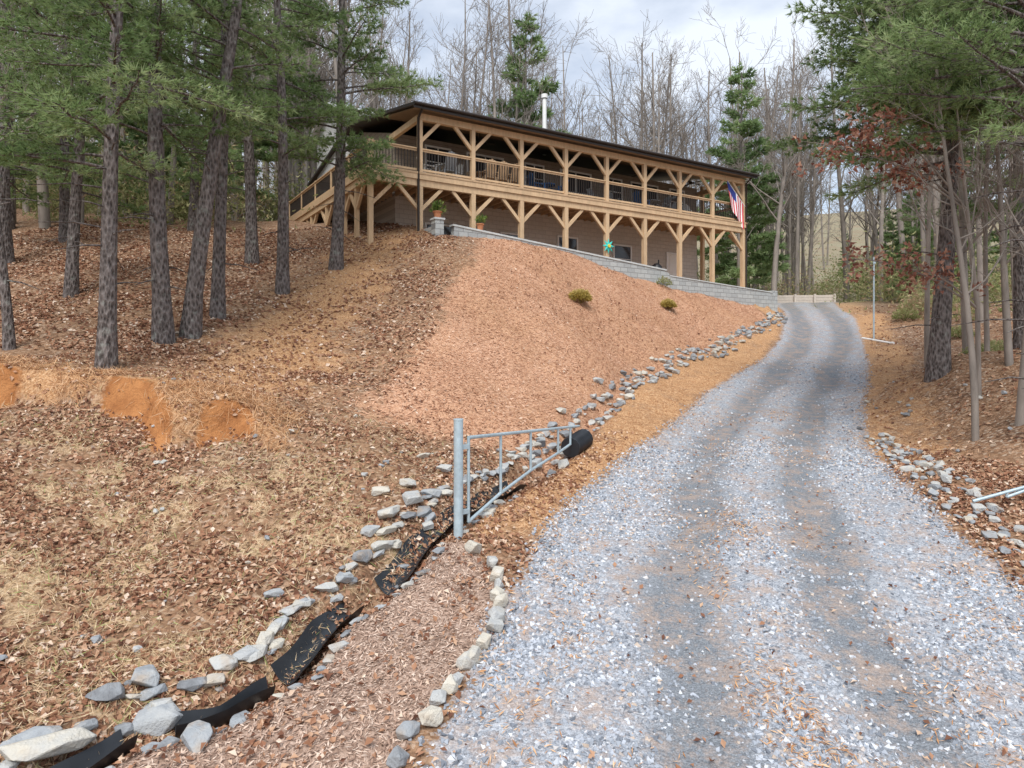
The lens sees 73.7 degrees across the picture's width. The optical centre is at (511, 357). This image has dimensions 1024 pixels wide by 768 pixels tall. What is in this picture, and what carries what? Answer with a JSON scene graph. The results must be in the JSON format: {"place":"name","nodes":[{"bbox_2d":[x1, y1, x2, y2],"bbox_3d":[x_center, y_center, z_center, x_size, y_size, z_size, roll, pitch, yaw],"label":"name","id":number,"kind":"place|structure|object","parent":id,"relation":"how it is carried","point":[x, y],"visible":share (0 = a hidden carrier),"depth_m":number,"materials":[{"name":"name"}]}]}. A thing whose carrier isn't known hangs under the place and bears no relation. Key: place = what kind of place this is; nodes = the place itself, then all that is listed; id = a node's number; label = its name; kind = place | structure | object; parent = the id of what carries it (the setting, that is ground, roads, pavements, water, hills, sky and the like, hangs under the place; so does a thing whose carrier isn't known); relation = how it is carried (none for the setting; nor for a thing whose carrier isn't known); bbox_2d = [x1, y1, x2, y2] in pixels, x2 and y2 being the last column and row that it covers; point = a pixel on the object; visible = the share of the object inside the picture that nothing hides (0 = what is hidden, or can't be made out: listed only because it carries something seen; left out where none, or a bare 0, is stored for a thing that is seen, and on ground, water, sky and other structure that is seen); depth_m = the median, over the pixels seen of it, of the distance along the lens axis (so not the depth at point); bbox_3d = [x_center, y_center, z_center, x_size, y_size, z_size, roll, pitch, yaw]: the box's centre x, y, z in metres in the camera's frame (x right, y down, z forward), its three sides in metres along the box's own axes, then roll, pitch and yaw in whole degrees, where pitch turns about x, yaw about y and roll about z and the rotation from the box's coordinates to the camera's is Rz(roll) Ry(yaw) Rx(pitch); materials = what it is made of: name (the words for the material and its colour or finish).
{"place":"outdoors","nodes":[
{"label":"outdoors","id":0,"kind":"place"},
{"bbox_2d":[0,197,1023,767],"bbox_3d":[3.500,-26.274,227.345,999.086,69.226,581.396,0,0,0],"label":"ground","id":1,"kind":"structure","parent":0,"point":[760,347],"depth_m":13.26,"materials":[{"name":"soil"}]},
{"bbox_2d":[0,0,86,141],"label":"pine tree","id":2,"kind":"object","parent":1,"relation":"on","point":[22,68],"visible":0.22,"depth_m":17.03,"materials":[{"name":"green plant"}]},
{"bbox_2d":[0,0,93,350],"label":"white pine tree","id":3,"kind":"object","parent":1,"relation":"on","point":[8,336],"visible":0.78,"depth_m":13.96,"materials":[{"name":"green plant"}]},
{"bbox_2d":[9,5,91,229],"bbox_3d":[-19.871,-12.665,27.309,5.711,15.622,5.565,0,0,0],"label":"white pine tree","id":4,"kind":"object","parent":1,"relation":"on","point":[12,202],"visible":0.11,"depth_m":26.91,"materials":[{"name":"green plant"}]},
{"bbox_2d":[0,0,103,263],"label":"white pine tree","id":5,"kind":"object","parent":1,"relation":"on","point":[5,208],"visible":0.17,"depth_m":21.95,"materials":[{"name":"green plant"}]},
{"bbox_2d":[9,1,147,242],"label":"white pine tree","id":6,"kind":"object","parent":1,"relation":"on","point":[64,195],"visible":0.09,"depth_m":24.71,"materials":[{"name":"green plant"}]},
{"bbox_2d":[0,0,196,297],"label":"white pine tree","id":7,"kind":"object","parent":1,"relation":"on","point":[71,286],"visible":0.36,"depth_m":18.31,"materials":[{"name":"green plant"}]},
{"bbox_2d":[0,0,266,369],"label":"white pine tree","id":8,"kind":"object","parent":1,"relation":"on","point":[106,348],"visible":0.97,"depth_m":12.69,"materials":[{"name":"green plant"}]},
{"bbox_2d":[11,0,298,344],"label":"white pine tree","id":9,"kind":"object","parent":1,"relation":"on","point":[162,326],"visible":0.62,"depth_m":14.74,"materials":[{"name":"green plant"}]},
{"bbox_2d":[0,350,309,454],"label":"pine straw","id":10,"kind":"object","parent":1,"relation":"on","point":[250,393],"visible":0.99,"depth_m":11.65,"materials":[{"name":"plant"}]},
{"bbox_2d":[12,111,317,233],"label":"understory shrubs","id":11,"kind":"object","parent":1,"relation":"on","point":[184,209],"visible":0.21,"depth_m":31.04,"materials":[{"name":"green plant"}]},
{"bbox_2d":[136,4,264,230],"bbox_3d":[-13.243,-12.874,28.865,5.373,15.520,6.397,0,0,0],"label":"white pine tree","id":12,"kind":"object","parent":1,"relation":"on","point":[194,178],"visible":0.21,"depth_m":28.81,"materials":[{"name":"green plant"}]},
{"bbox_2d":[122,0,295,319],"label":"white pine tree","id":13,"kind":"object","parent":1,"relation":"on","point":[217,308],"visible":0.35,"depth_m":17.14,"materials":[{"name":"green plant"}]},
{"bbox_2d":[10,0,415,228],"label":"bare forest","id":14,"kind":"object","parent":1,"relation":"on","point":[43,214],"visible":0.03,"depth_m":37.60,"materials":[{"name":"grey plant"}]},
{"bbox_2d":[125,0,324,339],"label":"white pine tree","id":15,"kind":"object","parent":1,"relation":"on","point":[191,325],"visible":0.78,"depth_m":15.39,"materials":[{"name":"green plant"}]},
{"bbox_2d":[0,221,458,390],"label":"fallen leaves","id":16,"kind":"object","parent":1,"relation":"on","point":[134,260],"visible":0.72,"depth_m":19.54,"materials":[{"name":"brown plant"}]},
{"bbox_2d":[176,1,324,264],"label":"white pine tree","id":17,"kind":"object","parent":1,"relation":"on","point":[251,244],"visible":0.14,"depth_m":23.71,"materials":[{"name":"green plant"}]},
{"bbox_2d":[0,378,507,685],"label":"scattered stones","id":18,"kind":"object","parent":1,"relation":"on","point":[97,638],"visible":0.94,"depth_m":9.28,"materials":[{"name":"stone"}]},
{"bbox_2d":[0,354,513,767],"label":"dry grass","id":19,"kind":"structure","parent":1,"relation":"on","point":[121,661],"depth_m":8.43,"materials":[{"name":"plant"}]},
{"bbox_2d":[172,0,363,294],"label":"white pine tree","id":20,"kind":"object","parent":1,"relation":"on","point":[282,281],"visible":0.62,"depth_m":19.89,"materials":[{"name":"green plant"}]},
{"bbox_2d":[0,437,547,767],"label":"ditch stones","id":21,"kind":"object","parent":1,"relation":"on","point":[161,717],"visible":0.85,"depth_m":6.46,"materials":[{"name":"stone"}]},
{"bbox_2d":[112,544,491,767],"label":"fallen leaves","id":22,"kind":"object","parent":1,"relation":"on","point":[335,711],"visible":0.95,"depth_m":6.46,"materials":[{"name":"brown plant"}]},
{"bbox_2d":[115,540,493,767],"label":"bed mulch","id":23,"kind":"object","parent":1,"relation":"on","point":[388,677],"visible":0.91,"depth_m":6.35,"materials":[{"name":"wood"}]},
{"bbox_2d":[50,429,592,767],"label":"black ditch liner","id":24,"kind":"object","parent":1,"relation":"on","point":[112,748],"visible":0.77,"depth_m":7.19,"materials":[{"name":"plastic"}]},
{"bbox_2d":[241,0,442,270],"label":"white pine tree","id":25,"kind":"object","parent":1,"relation":"on","point":[336,255],"visible":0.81,"depth_m":22.74,"materials":[{"name":"green plant"}]},
{"bbox_2d":[386,540,508,767],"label":"stone edging","id":26,"kind":"object","parent":1,"relation":"on","point":[431,715],"visible":0.98,"depth_m":6.67,"materials":[{"name":"stone"}]},
{"bbox_2d":[0,233,1011,548],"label":"pine straw","id":27,"kind":"object","parent":1,"relation":"on","point":[418,353],"visible":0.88,"depth_m":15.84,"materials":[{"name":"plant"}]},
{"bbox_2d":[15,46,1007,285],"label":"distant bare forest","id":28,"kind":"object","parent":1,"relation":"on","point":[829,185],"visible":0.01,"depth_m":99.45,"materials":[{"name":"grey plant"}]},
{"bbox_2d":[0,330,1023,767],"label":"fallen leaves","id":29,"kind":"object","parent":1,"relation":"on","point":[106,616],"visible":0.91,"depth_m":8.84,"materials":[{"name":"brown plant"}]},
{"bbox_2d":[15,113,1011,320],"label":"understory shrubs","id":30,"kind":"object","parent":1,"relation":"on","point":[861,285],"visible":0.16,"depth_m":43.22,"materials":[{"name":"green plant"}]},
{"bbox_2d":[289,140,737,220],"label":"deck rails","id":31,"kind":"object","parent":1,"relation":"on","point":[330,171],"visible":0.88,"depth_m":30.01,"materials":[{"name":"wood"}]},
{"bbox_2d":[290,147,736,220],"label":"deck balusters","id":32,"kind":"object","parent":31,"relation":"on","point":[323,185],"visible":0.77,"depth_m":30.63,"materials":[{"name":"brown metal"}]},
{"bbox_2d":[727,181,744,228],"bbox_3d":[11.772,-8.030,35.790,1.299,2.565,0.185,0,0,-28],"label":"american flag","id":33,"kind":"object","parent":31,"relation":"on","point":[737,204],"visible":1,"depth_m":35.80,"materials":[{"name":"fabric"}]},
{"bbox_2d":[453,418,579,538],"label":"metal farm gate","id":34,"kind":"structure","parent":1,"relation":"on","point":[459,447],"depth_m":9.40,"materials":[{"name":"metal"}]},
{"bbox_2d":[348,196,696,278],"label":"walls","id":35,"kind":"structure","parent":1,"relation":"on","point":[402,210],"depth_m":33.47,"materials":[{"name":"wood"}]},
{"bbox_2d":[348,132,696,234],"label":"walls","id":36,"kind":"structure","parent":35,"relation":"on","point":[402,139],"depth_m":32.18,"materials":[{"name":"wood"}]},
{"bbox_2d":[317,114,361,178],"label":"gable","id":37,"kind":"structure","parent":36,"relation":"on","point":[327,167],"depth_m":35.76,"materials":[{"name":"grey"}]},
{"bbox_2d":[310,103,369,144],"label":"gable roof","id":38,"kind":"structure","parent":37,"relation":"on","point":[315,129],"depth_m":36.62,"materials":[{"name":"grey"}]},
{"bbox_2d":[425,144,684,271],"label":"window frames","id":39,"kind":"structure","parent":35,"relation":"attached to","point":[534,165],"depth_m":33.96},
{"bbox_2d":[427,147,682,260],"bbox_3d":[2.909,-6.825,34.020,15.650,4.850,0.020,0,0,-32],"label":"window glass","id":40,"kind":"object","parent":39,"relation":"in","point":[622,252],"visible":0.32,"depth_m":34.11,"materials":[{"name":"glass"}]},
{"bbox_2d":[603,238,613,253],"bbox_3d":[4.439,-5.120,31.215,0.720,0.720,0.080,0,0,-32],"label":"star wall ornament","id":41,"kind":"object","parent":35,"relation":"attached to","point":[608,246],"visible":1,"depth_m":31.21,"materials":[{"name":"teal paint"}]},
{"bbox_2d":[668,254,676,275],"bbox_3d":[8.954,-4.610,37.744,0.950,2.180,0.061,0,0,-32],"label":"basement door","id":42,"kind":"structure","parent":35,"relation":"attached to","point":[672,265],"depth_m":37.64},
{"bbox_2d":[306,113,744,286],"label":"timber posts and braces","id":43,"kind":"object","parent":1,"relation":"on","point":[521,156],"visible":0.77,"depth_m":30.13,"materials":[{"name":"brown wood"}]},
{"bbox_2d":[289,165,745,235],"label":"deck beams","id":44,"kind":"structure","parent":43,"relation":"on","point":[542,199],"depth_m":29.82,"materials":[{"name":"wood"}]},
{"bbox_2d":[295,165,747,235],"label":"deck boards","id":45,"kind":"object","parent":44,"relation":"on","point":[495,203],"visible":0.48,"depth_m":31.11,"materials":[{"name":"wood"}]},
{"bbox_2d":[438,151,456,174],"bbox_3d":[-2.588,-7.746,27.743,0.600,1.132,0.690,0,0,-29],"label":"deck chair","id":46,"kind":"object","parent":45,"relation":"on","point":[452,164],"visible":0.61,"depth_m":27.56,"materials":[{"name":"wood"}]},
{"bbox_2d":[445,164,462,177],"bbox_3d":[-2.454,-7.746,28.981,0.600,1.132,0.690,0,0,43],"label":"deck chair","id":47,"kind":"object","parent":45,"relation":"on","point":[459,170],"visible":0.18,"depth_m":29.09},
{"bbox_2d":[479,159,496,183],"bbox_3d":[-0.997,-7.746,28.787,0.600,1.132,0.690,0,0,-32],"label":"deck chair","id":48,"kind":"object","parent":45,"relation":"on","point":[490,172],"visible":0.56,"depth_m":28.61,"materials":[{"name":"brown wood"}]},
{"bbox_2d":[491,161,508,183],"bbox_3d":[-0.489,-7.746,29.101,0.600,1.132,0.690,0,0,-29],"label":"deck chair","id":49,"kind":"object","parent":45,"relation":"on","point":[503,173],"visible":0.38,"depth_m":28.89,"materials":[{"name":"brown wood"}]},
{"bbox_2d":[503,163,517,185],"bbox_3d":[0.027,-7.746,29.420,0.600,1.132,0.690,0,0,-35],"label":"deck chair","id":50,"kind":"object","parent":45,"relation":"on","point":[513,176],"visible":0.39,"depth_m":29.19,"materials":[{"name":"brown wood"}]},
{"bbox_2d":[527,173,544,190],"bbox_3d":[1.088,-7.746,30.805,0.690,1.132,0.600,0,0,-28],"label":"deck chair","id":51,"kind":"object","parent":45,"relation":"on","point":[534,182],"visible":0.32,"depth_m":30.68,"materials":[{"name":"blue paint"}]},
{"bbox_2d":[539,183,554,188],"bbox_3d":[1.603,-7.550,31.236,0.799,0.740,0.799,0,0,-32],"label":"patio table","id":52,"kind":"object","parent":45,"relation":"on","point":[547,185],"visible":0.39,"depth_m":31.21,"materials":[{"name":"blue paint"}]},
{"bbox_2d":[632,191,649,205],"bbox_3d":[6.446,-7.746,34.121,0.690,1.132,0.600,0,0,-28],"label":"deck chair","id":53,"kind":"object","parent":45,"relation":"on","point":[638,198],"visible":0.21,"depth_m":33.99,"materials":[{"name":"blue paint"}]},
{"bbox_2d":[655,196,670,209],"bbox_3d":[7.746,-7.746,34.925,0.690,1.132,0.600,0,0,-36],"label":"deck chair","id":54,"kind":"object","parent":45,"relation":"on","point":[666,203],"visible":0.3,"depth_m":34.98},
{"bbox_2d":[484,11,571,133],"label":"pine tree","id":55,"kind":"object","parent":1,"relation":"on","point":[525,92],"visible":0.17,"depth_m":49.54,"materials":[{"name":"green plant"}]},
{"bbox_2d":[49,0,1010,301],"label":"evergreen forest","id":56,"kind":"object","parent":1,"relation":"on","point":[265,154],"visible":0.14,"depth_m":40.67,"materials":[{"name":"green plant"}]},
{"bbox_2d":[306,101,757,186],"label":"roof","id":57,"kind":"structure","parent":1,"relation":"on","point":[382,125],"depth_m":33.03,"materials":[{"name":"brown metal"}]},
{"bbox_2d":[541,93,547,154],"bbox_3d":[1.697,-12.175,35.646,0.340,3.150,0.333,0,0,-32],"label":"chimney flue","id":58,"kind":"object","parent":57,"relation":"on","point":[544,97],"visible":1,"depth_m":35.55,"materials":[{"name":"metal"}]},
{"bbox_2d":[383,107,750,179],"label":"porch ceiling","id":59,"kind":"structure","parent":57,"relation":"attached to","point":[406,115],"depth_m":30.58,"materials":[{"name":"wood"}]},
{"bbox_2d":[464,133,701,185],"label":"ceiling fans","id":60,"kind":"object","parent":59,"relation":"attached to","point":[690,182],"visible":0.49,"depth_m":32.50,"materials":[{"name":"brown metal"}]},
{"bbox_2d":[310,236,770,482],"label":"hill mulch","id":61,"kind":"object","parent":1,"relation":"on","point":[556,321],"visible":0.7,"depth_m":19.74,"materials":[{"name":"wood"}]},
{"bbox_2d":[386,236,721,472],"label":"fallen leaves","id":62,"kind":"object","parent":1,"relation":"on","point":[518,442],"visible":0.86,"depth_m":22.31,"materials":[{"name":"brown plant"}]},
{"bbox_2d":[568,288,591,302],"bbox_3d":[2.364,-2.181,24.007,1.007,0.606,0.996,0,0,0],"label":"garden shrub","id":63,"kind":"object","parent":1,"relation":"on","point":[583,295],"visible":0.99,"depth_m":23.79,"materials":[{"name":"plant"}]},
{"bbox_2d":[414,101,759,287],"bbox_3d":[4.541,-6.489,31.049,19.600,6.379,0.627,0,0,-32],"label":"gutter and downspouts","id":64,"kind":"object","parent":1,"relation":"on","point":[423,104],"visible":0.89,"depth_m":28.86,"materials":[{"name":"brown metal"}]},
{"bbox_2d":[424,219,777,310],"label":"wall blocks","id":65,"kind":"structure","parent":1,"relation":"on","point":[744,296],"depth_m":31.45,"materials":[{"name":"concrete"}]},
{"bbox_2d":[430,217,772,292],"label":"cap stones","id":66,"kind":"object","parent":65,"relation":"on","point":[440,218],"visible":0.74,"depth_m":28.87,"materials":[{"name":"concrete"}]},
{"bbox_2d":[429,199,446,216],"bbox_3d":[-2.779,-5.577,25.500,0.774,0.714,0.703,0,0,45],"label":"potted plant","id":67,"kind":"object","parent":66,"relation":"on","point":[436,206],"visible":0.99,"depth_m":25.44,"materials":[{"name":"green plant"}]},
{"bbox_2d":[474,214,487,229],"bbox_3d":[-1.176,-5.299,26.505,0.608,0.718,0.570,0,0,-20],"label":"potted plant","id":68,"kind":"object","parent":66,"relation":"on","point":[482,218],"visible":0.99,"depth_m":26.43,"materials":[{"name":"green plant"}]},
{"bbox_2d":[188,0,1023,322],"bbox_3d":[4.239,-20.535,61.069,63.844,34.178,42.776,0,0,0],"label":"bare forest","id":69,"kind":"object","parent":1,"relation":"on","point":[656,145],"visible":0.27,"depth_m":55.71,"materials":[{"name":"grey plant"}]},
{"bbox_2d":[508,311,787,476],"bbox_3d":[6.317,-0.021,23.674,2.332,4.619,25.698,0,0,31],"label":"roadside rock border","id":70,"kind":"object","parent":1,"relation":"on","point":[599,421],"visible":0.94,"depth_m":19.71,"materials":[{"name":"stone"}]},
{"bbox_2d":[656,275,671,286],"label":"dry shrub","id":71,"kind":"object","parent":1,"relation":"on","point":[662,281],"visible":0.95,"depth_m":31.11,"materials":[{"name":"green plant"}]},
{"bbox_2d":[660,298,677,309],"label":"garden shrub","id":72,"kind":"object","parent":1,"relation":"on","point":[669,303],"visible":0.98,"depth_m":29.01,"materials":[{"name":"plant"}]},
{"bbox_2d":[705,139,771,289],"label":"pine tree","id":73,"kind":"object","parent":1,"relation":"on","point":[729,255],"visible":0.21,"depth_m":57.19,"materials":[{"name":"green plant"}]},
{"bbox_2d":[697,60,790,285],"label":"pine tree","id":74,"kind":"object","parent":1,"relation":"on","point":[763,253],"visible":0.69,"depth_m":47.81,"materials":[{"name":"green plant"}]},
{"bbox_2d":[613,354,890,470],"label":"gravel","id":75,"kind":"structure","parent":1,"relation":"on","point":[757,441],"depth_m":16.25,"materials":[{"name":"gravel"}]},
{"bbox_2d":[722,3,857,290],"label":"bare tree","id":76,"kind":"object","parent":1,"relation":"on","point":[781,207],"visible":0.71,"depth_m":44.86,"materials":[{"name":"grey plant"}]},
{"bbox_2d":[778,294,835,302],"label":"timber retaining wall","id":77,"kind":"structure","parent":1,"relation":"on","point":[814,298],"depth_m":50.48,"materials":[{"name":"wood"}]},
{"bbox_2d":[873,257,875,338],"bbox_3d":[15.900,-2.534,29.987,0.120,3.800,0.094,0,0,0],"label":"marker pole","id":78,"kind":"object","parent":1,"relation":"on","point":[874,263],"visible":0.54,"depth_m":29.97,"materials":[{"name":"metal"}]},
{"bbox_2d":[861,337,894,343],"bbox_3d":[15.721,-0.736,29.354,0.136,0.373,1.763,0,0,-13],"label":"white drain pipe","id":79,"kind":"object","parent":1,"relation":"on","point":[881,341],"visible":0.97,"depth_m":29.23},
{"bbox_2d":[791,100,991,395],"bbox_3d":[8.475,-2.276,14.961,4.367,6.759,2.114,0,0,0],"label":"oak sapling","id":80,"kind":"object","parent":1,"relation":"on","point":[895,170],"visible":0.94,"depth_m":15.00,"materials":[{"name":"brown plant"}]},
{"bbox_2d":[763,0,1023,382],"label":"white pine tree","id":81,"kind":"object","parent":1,"relation":"on","point":[938,363],"visible":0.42,"depth_m":17.29,"materials":[{"name":"green plant"}]},
{"bbox_2d":[855,108,936,367],"bbox_3d":[13.932,-7.153,24.185,4.313,15.442,5.376,0,0,30],"label":"bare sapling","id":82,"kind":"object","parent":1,"relation":"on","point":[927,231],"visible":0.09,"depth_m":23.81,"materials":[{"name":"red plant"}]},
{"bbox_2d":[891,307,919,320],"bbox_3d":[19.008,-2.119,32.994,1.331,0.744,1.342,0,0,0],"label":"roadside shrub","id":83,"kind":"object","parent":1,"relation":"on","point":[906,312],"visible":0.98,"depth_m":32.86,"materials":[{"name":"green plant"}]},
{"bbox_2d":[896,298,923,311],"bbox_3d":[20.518,-2.654,35.005,1.555,0.868,1.584,0,0,0],"label":"roadside shrub","id":84,"kind":"object","parent":1,"relation":"on","point":[898,306],"visible":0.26,"depth_m":34.93,"materials":[{"name":"green plant"}]},
{"bbox_2d":[818,0,1023,388],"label":"white pine tree","id":85,"kind":"object","parent":1,"relation":"on","point":[935,46],"visible":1,"depth_m":12.15,"materials":[{"name":"green plant"}]},
{"bbox_2d":[829,1,1023,441],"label":"bare sapling","id":86,"kind":"object","parent":1,"relation":"on","point":[966,293],"visible":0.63,"depth_m":13.64,"materials":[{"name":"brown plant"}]},
{"bbox_2d":[843,303,1023,524],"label":"fallen leaves","id":87,"kind":"object","parent":1,"relation":"on","point":[963,422],"visible":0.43,"depth_m":16.20,"materials":[{"name":"brown plant"}]},
{"bbox_2d":[857,381,1023,565],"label":"loose stones","id":88,"kind":"object","parent":1,"relation":"on","point":[934,486],"visible":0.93,"depth_m":11.41,"materials":[{"name":"stone"}]},
{"bbox_2d":[871,0,1023,145],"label":"white pine tree","id":89,"kind":"object","parent":1,"relation":"on","point":[1020,27],"visible":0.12,"depth_m":15.14,"materials":[{"name":"green plant"}]},
{"bbox_2d":[890,20,1023,350],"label":"bare sapling","id":90,"kind":"object","parent":1,"relation":"on","point":[986,304],"visible":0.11,"depth_m":18.15,"materials":[{"name":"brown plant"}]},
{"bbox_2d":[900,9,1023,349],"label":"white pine tree","id":91,"kind":"object","parent":1,"relation":"on","point":[1018,282],"visible":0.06,"depth_m":20.75,"materials":[{"name":"green plant"}]},
{"bbox_2d":[951,325,974,337],"bbox_3d":[18.394,-1.069,28.029,1.175,0.681,1.175,0,0,0],"label":"roadside shrub","id":92,"kind":"object","parent":1,"relation":"on","point":[957,329],"visible":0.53,"depth_m":27.91,"materials":[{"name":"green plant"}]},
{"bbox_2d":[904,133,1023,353],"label":"bare sapling","id":93,"kind":"object","parent":1,"relation":"on","point":[962,231],"visible":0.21,"depth_m":20.21,"materials":[{"name":"brown plant"}]},
{"bbox_2d":[957,341,1001,355],"bbox_3d":[13.388,-0.106,19.501,1.345,0.753,1.310,0,0,0],"label":"roadside shrub","id":94,"kind":"object","parent":1,"relation":"on","point":[965,351],"visible":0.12,"depth_m":19.41,"materials":[{"name":"green plant"}]},
{"bbox_2d":[944,5,1023,425],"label":"bare sapling","id":95,"kind":"object","parent":1,"relation":"on","point":[1019,417],"visible":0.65,"depth_m":13.24,"materials":[{"name":"grey plant"}]},
{"bbox_2d":[946,79,1023,365],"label":"bare sapling","id":96,"kind":"object","parent":1,"relation":"on","point":[1008,346],"visible":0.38,"depth_m":16.38,"materials":[{"name":"grey plant"}]},
{"bbox_2d":[982,338,1003,350],"bbox_3d":[17.010,-0.335,24.019,1.293,0.740,1.318,0,0,0],"label":"roadside shrub","id":97,"kind":"object","parent":1,"relation":"on","point":[997,345],"visible":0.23,"depth_m":23.87,"materials":[{"name":"green plant"}]},
{"bbox_2d":[972,486,1023,502],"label":"metal farm gate","id":98,"kind":"structure","parent":1,"relation":"on","point":[1020,490],"depth_m":10.42,"materials":[{"name":"metal"}]},
{"bbox_2d":[15,0,1023,215],"label":"sky","id":99,"kind":"structure","parent":0,"point":[623,20],"materials":[{"name":"white"}]},
{"bbox_2d":[408,302,1023,767],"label":"gravel driveway","id":100,"kind":"structure","parent":0,"point":[827,334],"depth_m":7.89,"materials":[{"name":"gravel"}]},
{"bbox_2d":[413,411,1023,767],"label":"fallen leaves","id":101,"kind":"object","parent":100,"relation":"on","point":[776,705],"depth_m":6.63,"materials":[{"name":"plant"}]},
{"bbox_2d":[447,348,1023,717],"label":"driveway needles","id":102,"kind":"object","parent":100,"relation":"on","point":[483,684],"visible":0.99,"depth_m":8.99,"materials":[{"name":"brown plant"}]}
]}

